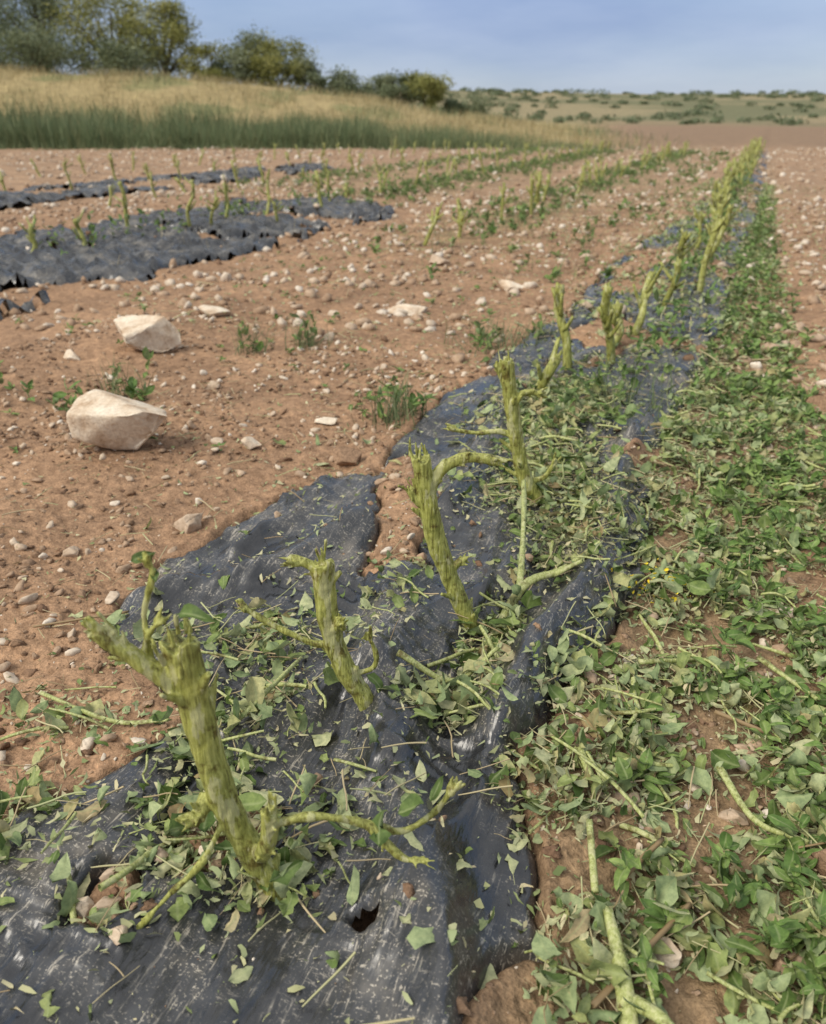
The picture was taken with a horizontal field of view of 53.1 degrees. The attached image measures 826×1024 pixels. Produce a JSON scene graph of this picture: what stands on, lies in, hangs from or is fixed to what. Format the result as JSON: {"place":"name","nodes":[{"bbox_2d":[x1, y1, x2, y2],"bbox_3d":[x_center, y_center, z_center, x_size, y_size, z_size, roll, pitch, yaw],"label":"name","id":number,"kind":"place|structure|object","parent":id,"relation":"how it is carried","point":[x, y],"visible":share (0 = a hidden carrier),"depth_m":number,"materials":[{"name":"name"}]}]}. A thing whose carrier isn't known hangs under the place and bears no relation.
{"place":"outdoors","nodes":[
{"label":"outdoors","id":0,"kind":"place"},
{"bbox_2d":[0,68,825,1023],"bbox_3d":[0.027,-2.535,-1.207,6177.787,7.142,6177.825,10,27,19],"label":"ground","id":1,"kind":"structure","parent":0,"point":[502,996],"depth_m":2.38,"materials":[{"name":"soil"}]},
{"bbox_2d":[0,0,51,69],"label":"tree","id":2,"kind":"object","parent":1,"relation":"on","point":[4,14],"visible":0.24,"depth_m":36.68,"materials":[{"name":"green plant"}]},
{"bbox_2d":[0,11,98,70],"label":"shrub","id":3,"kind":"object","parent":1,"relation":"on","point":[56,53],"visible":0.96,"depth_m":33.65,"materials":[{"name":"green plant"}]},
{"bbox_2d":[20,379,82,411],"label":"weed plant","id":4,"kind":"object","parent":1,"relation":"on","point":[57,396],"visible":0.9,"depth_m":2.17,"materials":[{"name":"green plant"}]},
{"bbox_2d":[0,0,107,73],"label":"tree","id":5,"kind":"object","parent":1,"relation":"on","point":[33,4],"visible":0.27,"depth_m":35.90,"materials":[{"name":"green plant"}]},
{"bbox_2d":[33,610,128,627],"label":"cut stem","id":6,"kind":"object","parent":1,"relation":"on","point":[73,620],"visible":0.85,"depth_m":1.20,"materials":[{"name":"plant"}]},
{"bbox_2d":[76,896,94,919],"bbox_3d":[-0.301,0.359,0.753,0.019,0.014,0.016,10,27,19],"label":"limestone pebble","id":7,"kind":"object","parent":1,"relation":"on","point":[85,905],"visible":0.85,"depth_m":0.75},
{"bbox_2d":[32,0,163,75],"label":"tree","id":8,"kind":"object","parent":1,"relation":"on","point":[85,6],"visible":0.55,"depth_m":35.62,"materials":[{"name":"green plant"}]},
{"bbox_2d":[40,691,171,724],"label":"cut stem","id":9,"kind":"object","parent":1,"relation":"on","point":[94,715],"visible":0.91,"depth_m":0.99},
{"bbox_2d":[92,896,122,909],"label":"limestone pebble","id":10,"kind":"object","parent":1,"relation":"on","point":[103,902],"visible":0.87,"depth_m":0.75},
{"bbox_2d":[72,353,157,400],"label":"grass tuft","id":11,"kind":"object","parent":1,"relation":"on","point":[114,385],"visible":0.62,"depth_m":2.25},
{"bbox_2d":[66,389,166,449],"bbox_3d":[-0.644,-0.194,1.846,0.227,0.131,0.143,10,27,19],"label":"limestone rock","id":12,"kind":"object","parent":1,"relation":"on","point":[101,418],"visible":1,"depth_m":1.81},
{"bbox_2d":[59,25,175,74],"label":"shrub","id":13,"kind":"object","parent":1,"relation":"on","point":[132,62],"visible":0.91,"depth_m":34.25,"materials":[{"name":"green plant"}]},
{"bbox_2d":[104,347,154,400],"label":"weed plant","id":14,"kind":"object","parent":1,"relation":"on","point":[130,391],"visible":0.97,"depth_m":2.23,"materials":[{"name":"green plant"}]},
{"bbox_2d":[114,315,180,352],"bbox_3d":[-0.859,-0.581,2.661,0.176,0.112,0.166,-14,29,-27],"label":"limestone rock","id":15,"kind":"object","parent":1,"relation":"on","point":[157,333],"visible":0.95,"depth_m":2.61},
{"bbox_2d":[106,0,201,76],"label":"tree","id":16,"kind":"object","parent":1,"relation":"on","point":[176,32],"visible":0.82,"depth_m":35.48,"materials":[{"name":"green plant"}]},
{"bbox_2d":[0,162,336,207],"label":"plastic mulch film","id":17,"kind":"object","parent":1,"relation":"on","point":[9,199],"visible":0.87,"depth_m":9.11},
{"bbox_2d":[174,513,202,533],"bbox_3d":[-0.411,0.023,1.517,0.059,0.041,0.046,-10,27,-20],"label":"limestone pebble","id":18,"kind":"object","parent":1,"relation":"on","point":[188,523],"visible":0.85,"depth_m":1.50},
{"bbox_2d":[0,195,393,320],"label":"plastic mulch film","id":19,"kind":"object","parent":1,"relation":"on","point":[137,251],"visible":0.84,"depth_m":4.88,"materials":[{"name":"plastic"}]},
{"bbox_2d":[18,214,37,252],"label":"cut plant stump","id":20,"kind":"object","parent":19,"relation":"on","point":[31,234],"visible":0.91,"depth_m":4.40,"materials":[{"name":"green plant"}]},
{"bbox_2d":[72,209,86,245],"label":"cut plant stump","id":21,"kind":"object","parent":19,"relation":"on","point":[82,237],"visible":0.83,"depth_m":4.57,"materials":[{"name":"green plant"}]},
{"bbox_2d":[114,181,128,226],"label":"cut plant stump","id":22,"kind":"object","parent":19,"relation":"on","point":[124,201],"visible":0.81,"depth_m":5.31,"materials":[{"name":"green plant"}]},
{"bbox_2d":[184,177,195,226],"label":"cut plant stump","id":23,"kind":"object","parent":19,"relation":"on","point":[189,204],"visible":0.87,"depth_m":5.37,"materials":[{"name":"green plant"}]},
{"bbox_2d":[176,36,238,82],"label":"shrub","id":24,"kind":"object","parent":1,"relation":"on","point":[203,51],"visible":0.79,"depth_m":35.36,"materials":[{"name":"green plant"}]},
{"bbox_2d":[198,305,230,316],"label":"limestone rock","id":25,"kind":"object","parent":1,"relation":"on","point":[210,311],"visible":0.93,"depth_m":3.09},
{"bbox_2d":[33,170,413,254],"bbox_3d":[-0.957,-2.507,6.552,0.596,0.258,5.438,10,27,19],"label":"row foliage","id":26,"kind":"object","parent":1,"relation":"on","point":[91,227],"visible":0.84,"depth_m":5.38,"materials":[{"name":"green plant"}]},
{"bbox_2d":[204,20,294,84],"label":"shrub","id":27,"kind":"object","parent":1,"relation":"on","point":[239,71],"visible":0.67,"depth_m":36.28,"materials":[{"name":"green plant"}]},
{"bbox_2d":[238,325,263,350],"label":"weed plant","id":28,"kind":"object","parent":1,"relation":"on","point":[259,346],"visible":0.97,"depth_m":2.64,"materials":[{"name":"green plant"}]},
{"bbox_2d":[229,313,273,355],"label":"grass tuft","id":29,"kind":"object","parent":1,"relation":"on","point":[256,344],"visible":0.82,"depth_m":2.65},
{"bbox_2d":[227,27,324,89],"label":"shrub","id":30,"kind":"object","parent":1,"relation":"on","point":[258,59],"visible":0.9,"depth_m":36.33,"materials":[{"name":"green plant"}]},
{"bbox_2d":[0,90,604,149],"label":"reed bed","id":31,"kind":"object","parent":1,"relation":"on","point":[65,130],"visible":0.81,"depth_m":22.17,"materials":[{"name":"plant"}]},
{"bbox_2d":[0,221,604,452],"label":"field seedlings","id":32,"kind":"object","parent":1,"relation":"on","point":[145,374],"visible":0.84,"depth_m":3.10,"materials":[{"name":"green plant"}]},
{"bbox_2d":[289,313,317,347],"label":"weed plant","id":33,"kind":"object","parent":1,"relation":"on","point":[300,333],"visible":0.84,"depth_m":2.72,"materials":[{"name":"green plant"}]},
{"bbox_2d":[278,311,333,349],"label":"grass tuft","id":34,"kind":"object","parent":1,"relation":"on","point":[300,339],"visible":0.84,"depth_m":2.71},
{"bbox_2d":[281,53,331,92],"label":"shrub","id":35,"kind":"object","parent":1,"relation":"on","point":[314,77],"visible":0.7,"depth_m":36.72,"materials":[{"name":"green plant"}]},
{"bbox_2d":[0,137,646,150],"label":"verge grass","id":36,"kind":"structure","parent":1,"relation":"on","point":[366,147],"depth_m":21.28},
{"bbox_2d":[0,62,688,146],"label":"dry grass","id":37,"kind":"structure","parent":1,"relation":"on","point":[11,70],"depth_m":30.20,"materials":[{"name":"plant"}]},
{"bbox_2d":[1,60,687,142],"bbox_3d":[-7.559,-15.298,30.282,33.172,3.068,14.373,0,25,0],"label":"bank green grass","id":38,"kind":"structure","parent":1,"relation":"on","point":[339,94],"depth_m":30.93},
{"bbox_2d":[332,446,361,465],"bbox_3d":[-0.147,-0.117,1.775,0.070,0.039,0.056,10,27,19],"label":"soil clod","id":39,"kind":"object","parent":1,"relation":"on","point":[344,456],"visible":0.98,"depth_m":1.77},
{"bbox_2d":[323,60,372,97],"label":"shrub","id":40,"kind":"object","parent":1,"relation":"on","point":[340,80],"visible":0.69,"depth_m":37.35,"materials":[{"name":"green plant"}]},
{"bbox_2d":[3,148,753,291],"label":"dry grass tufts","id":41,"kind":"object","parent":1,"relation":"on","point":[457,210],"visible":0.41,"depth_m":7.29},
{"bbox_2d":[358,72,401,102],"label":"shrub","id":42,"kind":"object","parent":1,"relation":"on","point":[377,85],"visible":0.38,"depth_m":37.82,"materials":[{"name":"green plant"}]},
{"bbox_2d":[0,136,765,245],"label":"stump rows","id":43,"kind":"object","parent":1,"relation":"on","point":[755,146],"visible":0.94,"depth_m":9.37,"materials":[{"name":"green plant"}]},
{"bbox_2d":[0,151,767,1023],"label":"plastic mulch film","id":44,"kind":"object","parent":1,"relation":"on","point":[166,975],"visible":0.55,"depth_m":0.88,"materials":[{"name":"plastic"}]},
{"bbox_2d":[108,925,127,945],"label":"limestone pebble","id":45,"kind":"object","parent":44,"relation":"on","point":[118,931],"visible":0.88,"depth_m":0.71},
{"bbox_2d":[223,655,302,734],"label":"cut stem","id":46,"kind":"object","parent":44,"relation":"on","point":[278,679],"visible":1,"depth_m":0.97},
{"bbox_2d":[81,551,465,928],"bbox_3d":[-0.112,0.211,0.693,0.315,0.388,0.075,0,25,-1],"label":"cut plant stump","id":47,"kind":"object","parent":44,"relation":"on","point":[178,674],"visible":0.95,"depth_m":0.69,"materials":[{"name":"green plant"}]},
{"bbox_2d":[177,603,215,622],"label":"stump leaf","id":48,"kind":"object","parent":47,"relation":"on","point":[188,610],"visible":1,"depth_m":0.64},
{"bbox_2d":[269,860,303,884],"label":"stump leaf","id":49,"kind":"object","parent":47,"relation":"attached to","point":[285,876],"visible":1,"depth_m":0.70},
{"bbox_2d":[369,809,390,847],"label":"stump leaf","id":50,"kind":"object","parent":47,"relation":"on","point":[381,837],"visible":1,"depth_m":0.70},
{"bbox_2d":[398,793,423,816],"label":"stump leaf","id":51,"kind":"object","parent":47,"relation":"on","point":[410,802],"visible":1,"depth_m":0.71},
{"bbox_2d":[430,775,443,800],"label":"stump leaf","id":52,"kind":"object","parent":47,"relation":"on","point":[436,790],"visible":1,"depth_m":0.71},
{"bbox_2d":[234,539,378,710],"bbox_3d":[-0.117,0.142,0.929,0.157,0.240,0.040,3,26,7],"label":"cut plant stump","id":53,"kind":"object","parent":44,"relation":"on","point":[325,576],"visible":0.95,"depth_m":0.91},
{"bbox_2d":[311,731,332,746],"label":"fallen leaf","id":54,"kind":"object","parent":44,"relation":"on","point":[323,739],"visible":1,"depth_m":0.95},
{"bbox_2d":[325,950,339,968],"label":"fallen leaf","id":55,"kind":"object","parent":44,"relation":"on","point":[332,963],"visible":1,"depth_m":0.69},
{"bbox_2d":[404,831,423,850],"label":"fallen leaf","id":56,"kind":"object","parent":44,"relation":"on","point":[410,837],"visible":0.85,"depth_m":0.75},
{"bbox_2d":[405,926,434,949],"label":"fallen leaf","id":57,"kind":"object","parent":44,"relation":"on","point":[417,937],"visible":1,"depth_m":0.67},
{"bbox_2d":[396,645,501,681],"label":"cut stem","id":58,"kind":"object","parent":44,"relation":"on","point":[401,654],"visible":0.81,"depth_m":1.03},
{"bbox_2d":[398,438,512,635],"bbox_3d":[0.056,0.050,1.133,0.137,0.319,0.071,10,27,19],"label":"cut plant stump","id":59,"kind":"object","parent":44,"relation":"on","point":[427,480],"visible":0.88,"depth_m":1.10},
{"bbox_2d":[441,350,561,505],"bbox_3d":[0.163,-0.132,1.478,0.225,0.324,0.041,-1,25,-3],"label":"cut plant stump","id":60,"kind":"object","parent":44,"relation":"on","point":[504,370],"visible":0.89,"depth_m":1.47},
{"bbox_2d":[492,479,603,634],"bbox_3d":[0.205,0.080,1.302,0.179,0.107,0.404,10,27,19],"label":"cut stem","id":61,"kind":"object","parent":44,"relation":"on","point":[525,584],"visible":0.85,"depth_m":1.25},
{"bbox_2d":[535,336,563,390],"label":"cut plant stump","id":62,"kind":"object","parent":44,"relation":"on","point":[547,373],"visible":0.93,"depth_m":2.11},
{"bbox_2d":[551,282,573,369],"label":"cut plant stump","id":63,"kind":"object","parent":44,"relation":"on","point":[558,290],"visible":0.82,"depth_m":2.31,"materials":[{"name":"green plant"}]},
{"bbox_2d":[598,282,623,363],"bbox_3d":[0.561,-0.508,2.314,0.065,0.275,0.102,23,34,39],"label":"cut plant stump","id":64,"kind":"object","parent":44,"relation":"on","point":[606,320],"visible":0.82,"depth_m":2.29,"materials":[{"name":"green plant"}]},
{"bbox_2d":[659,256,685,307],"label":"cut plant stump","id":65,"kind":"object","parent":44,"relation":"on","point":[673,285],"visible":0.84,"depth_m":3.07,"materials":[{"name":"green plant"}]},
{"bbox_2d":[677,228,698,272],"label":"cut plant stump","id":66,"kind":"object","parent":44,"relation":"on","point":[682,246],"visible":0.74,"depth_m":3.62,"materials":[{"name":"green plant"}]},
{"bbox_2d":[630,149,763,386],"bbox_3d":[3.826,-3.985,9.663,0.441,0.243,17.727,10,27,19],"label":"row foliage","id":67,"kind":"object","parent":44,"relation":"on","point":[656,335],"visible":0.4,"depth_m":3.03,"materials":[{"name":"green plant"}]},
{"bbox_2d":[692,206,706,249],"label":"cut plant stump","id":68,"kind":"object","parent":44,"relation":"on","point":[700,218],"visible":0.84,"depth_m":4.50,"materials":[{"name":"green plant"}]},
{"bbox_2d":[697,216,726,291],"bbox_3d":[1.211,-1.030,3.356,0.076,0.332,0.098,10,27,19],"label":"cut plant stump","id":69,"kind":"object","parent":44,"relation":"on","point":[719,223],"visible":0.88,"depth_m":3.34,"materials":[{"name":"green plant"}]},
{"bbox_2d":[700,203,738,264],"bbox_3d":[1.418,-1.270,3.860,0.158,0.330,0.098,-10,27,-20],"label":"cut plant stump","id":70,"kind":"object","parent":44,"relation":"on","point":[728,216],"visible":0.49,"depth_m":3.81,"materials":[{"name":"green plant"}]},
{"bbox_2d":[364,375,438,418],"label":"weed plant","id":71,"kind":"object","parent":1,"relation":"on","point":[413,401],"visible":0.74,"depth_m":2.03,"materials":[{"name":"green plant"}]},
{"bbox_2d":[351,369,453,428],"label":"grass tuft","id":72,"kind":"object","parent":1,"relation":"on","point":[396,411],"visible":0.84,"depth_m":2.01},
{"bbox_2d":[377,68,427,105],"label":"shrub","id":73,"kind":"object","parent":1,"relation":"on","point":[389,89],"visible":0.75,"depth_m":37.15,"materials":[{"name":"green plant"}]},
{"bbox_2d":[387,303,427,315],"bbox_3d":[-0.037,-0.788,3.226,0.178,0.051,0.100,10,27,19],"label":"limestone rock","id":74,"kind":"object","parent":1,"relation":"on","point":[414,309],"visible":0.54,"depth_m":3.20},
{"bbox_2d":[0,321,825,1023],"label":"soil clods","id":75,"kind":"object","parent":1,"relation":"on","point":[410,893],"visible":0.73,"depth_m":1.57,"materials":[{"name":"soil"}]},
{"bbox_2d":[0,363,825,1023],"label":"cut stem pieces","id":76,"kind":"object","parent":1,"relation":"on","point":[136,863],"visible":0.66,"depth_m":1.00,"materials":[{"name":"plant"}]},
{"bbox_2d":[0,325,825,1023],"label":"straw","id":77,"kind":"object","parent":1,"relation":"on","point":[182,873],"visible":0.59,"depth_m":1.06,"materials":[{"name":"plant"}]},
{"bbox_2d":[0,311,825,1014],"bbox_3d":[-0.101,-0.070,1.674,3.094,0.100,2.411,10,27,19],"label":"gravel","id":78,"kind":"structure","parent":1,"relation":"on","point":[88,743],"depth_m":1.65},
{"bbox_2d":[0,122,825,220],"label":"gravel","id":79,"kind":"structure","parent":1,"relation":"on","point":[700,197],"depth_m":12.96,"materials":[{"name":"gravel"}]},
{"bbox_2d":[0,331,825,1023],"bbox_3d":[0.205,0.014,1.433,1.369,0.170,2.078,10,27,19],"label":"leaf litter","id":80,"kind":"object","parent":1,"relation":"on","point":[670,882],"visible":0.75,"depth_m":0.97,"materials":[{"name":"plant"}]},
{"bbox_2d":[1,183,825,397],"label":"soil clods","id":81,"kind":"object","parent":1,"relation":"on","point":[385,339],"visible":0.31,"depth_m":4.20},
{"bbox_2d":[399,68,456,108],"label":"shrub","id":82,"kind":"object","parent":1,"relation":"on","point":[434,87],"visible":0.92,"depth_m":36.90,"materials":[{"name":"green plant"}]},
{"bbox_2d":[50,198,825,387],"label":"straw","id":83,"kind":"object","parent":1,"relation":"on","point":[726,329],"visible":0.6,"depth_m":3.60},
{"bbox_2d":[161,145,737,282],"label":"field weeds","id":84,"kind":"object","parent":1,"relation":"on","point":[522,208],"visible":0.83,"depth_m":9.03,"materials":[{"name":"green plant"}]},
{"bbox_2d":[93,179,825,388],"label":"shredded leaf bits","id":85,"kind":"object","parent":1,"relation":"on","point":[547,330],"visible":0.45,"depth_m":3.68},
{"bbox_2d":[440,88,495,115],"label":"shrub","id":86,"kind":"object","parent":1,"relation":"on","point":[477,104],"visible":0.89,"depth_m":38.00,"materials":[{"name":"green plant"}]},
{"bbox_2d":[431,297,573,358],"bbox_3d":[0.308,-0.599,2.681,0.466,0.173,0.471,10,27,19],"label":"grass tuft","id":87,"kind":"object","parent":1,"relation":"on","point":[506,341],"visible":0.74,"depth_m":2.66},
{"bbox_2d":[467,313,551,351],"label":"weed plant","id":88,"kind":"object","parent":1,"relation":"on","point":[479,331],"visible":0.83,"depth_m":2.69,"materials":[{"name":"green plant"}]},
{"bbox_2d":[499,279,523,291],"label":"limestone pebble","id":89,"kind":"object","parent":1,"relation":"on","point":[507,285],"visible":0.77,"depth_m":3.60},
{"bbox_2d":[336,87,825,124],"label":"distant scrub","id":90,"kind":"object","parent":1,"relation":"on","point":[695,111],"visible":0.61,"depth_m":135.14,"materials":[{"name":"green plant"}]},
{"bbox_2d":[586,818,598,893],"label":"cut stem","id":91,"kind":"object","parent":1,"relation":"on","point":[592,860],"visible":1,"depth_m":0.80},
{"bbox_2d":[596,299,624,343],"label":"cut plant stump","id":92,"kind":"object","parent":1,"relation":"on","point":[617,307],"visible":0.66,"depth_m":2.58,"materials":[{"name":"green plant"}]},
{"bbox_2d":[552,342,696,426],"bbox_3d":[0.520,-0.308,2.034,0.338,0.162,0.435,10,27,19],"label":"grass tuft","id":93,"kind":"object","parent":1,"relation":"on","point":[628,399],"visible":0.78,"depth_m":2.05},
{"bbox_2d":[547,357,706,424],"bbox_3d":[0.513,-0.305,2.014,0.260,0.116,0.364,23,33,39],"label":"weed plant","id":94,"kind":"object","parent":1,"relation":"on","point":[631,410],"visible":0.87,"depth_m":2.01,"materials":[{"name":"green plant"}]},
{"bbox_2d":[603,906,674,1023],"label":"cut stem","id":95,"kind":"object","parent":1,"relation":"on","point":[652,1012],"visible":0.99,"depth_m":0.69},
{"bbox_2d":[591,902,691,1008],"bbox_3d":[0.203,0.388,0.727,0.007,0.011,0.154,25,35,42],"label":"cut stem","id":96,"kind":"object","parent":1,"relation":"on","point":[598,999],"visible":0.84,"depth_m":0.73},
{"bbox_2d":[630,265,663,335],"bbox_3d":[0.749,-0.677,2.686,0.108,0.254,0.083,-8,27,-16],"label":"cut plant stump","id":97,"kind":"object","parent":1,"relation":"on","point":[648,285],"visible":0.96,"depth_m":2.67,"materials":[{"name":"green plant"}]},
{"bbox_2d":[468,178,825,415],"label":"leaf litter","id":98,"kind":"object","parent":1,"relation":"on","point":[773,371],"visible":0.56,"depth_m":3.18,"materials":[{"name":"plant"}]},
{"bbox_2d":[638,658,695,664],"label":"cut stem","id":99,"kind":"object","parent":1,"relation":"on","point":[655,661],"visible":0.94,"depth_m":1.10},
{"bbox_2d":[654,937,681,971],"bbox_3d":[0.228,0.397,0.745,0.029,0.018,0.020,17,30,32],"label":"limestone pebble","id":100,"kind":"object","parent":1,"relation":"on","point":[671,961],"visible":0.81,"depth_m":0.74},
{"bbox_2d":[605,374,825,1012],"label":"seedling weeds","id":101,"kind":"object","parent":1,"relation":"on","point":[779,932],"visible":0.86,"depth_m":1.01,"materials":[{"name":"green plant"}]},
{"bbox_2d":[718,809,748,825],"bbox_3d":[0.349,0.329,0.898,0.033,0.018,0.022,10,27,19],"label":"limestone pebble","id":102,"kind":"object","parent":1,"relation":"on","point":[738,816],"visible":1,"depth_m":0.89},
{"bbox_2d":[714,710,778,736],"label":"cut stem","id":103,"kind":"object","parent":1,"relation":"on","point":[727,716],"visible":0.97,"depth_m":1.01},
{"bbox_2d":[706,468,792,536],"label":"weed plant","id":104,"kind":"object","parent":1,"relation":"on","point":[738,510],"visible":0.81,"depth_m":1.57,"materials":[{"name":"green plant"}]},
{"bbox_2d":[700,195,818,399],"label":"seedling weeds","id":105,"kind":"object","parent":1,"relation":"on","point":[739,259],"visible":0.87,"depth_m":3.06,"materials":[{"name":"green plant"}]},
{"bbox_2d":[716,766,809,844],"bbox_3d":[0.367,0.318,0.886,0.125,0.014,0.026,41,47,54],"label":"cut stem","id":106,"kind":"object","parent":1,"relation":"on","point":[732,789],"visible":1,"depth_m":0.89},
{"bbox_2d":[756,655,819,701],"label":"cut stem","id":107,"kind":"object","parent":1,"relation":"on","point":[765,662],"visible":1,"depth_m":1.10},
{"bbox_2d":[805,393,825,411],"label":"soil clod","id":108,"kind":"object","parent":1,"relation":"on","point":[819,400],"visible":0.57,"depth_m":2.16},
{"bbox_2d":[808,849,825,875],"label":"soil clod","id":109,"kind":"object","parent":1,"relation":"on","point":[820,866],"visible":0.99,"depth_m":0.82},
{"bbox_2d":[0,182,825,393],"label":"gravel","id":110,"kind":"structure","parent":0,"point":[365,323],"depth_m":4.17,"materials":[{"name":"gravel"}]},
{"bbox_2d":[0,0,825,93],"label":"sky","id":111,"kind":"structure","parent":0,"point":[616,46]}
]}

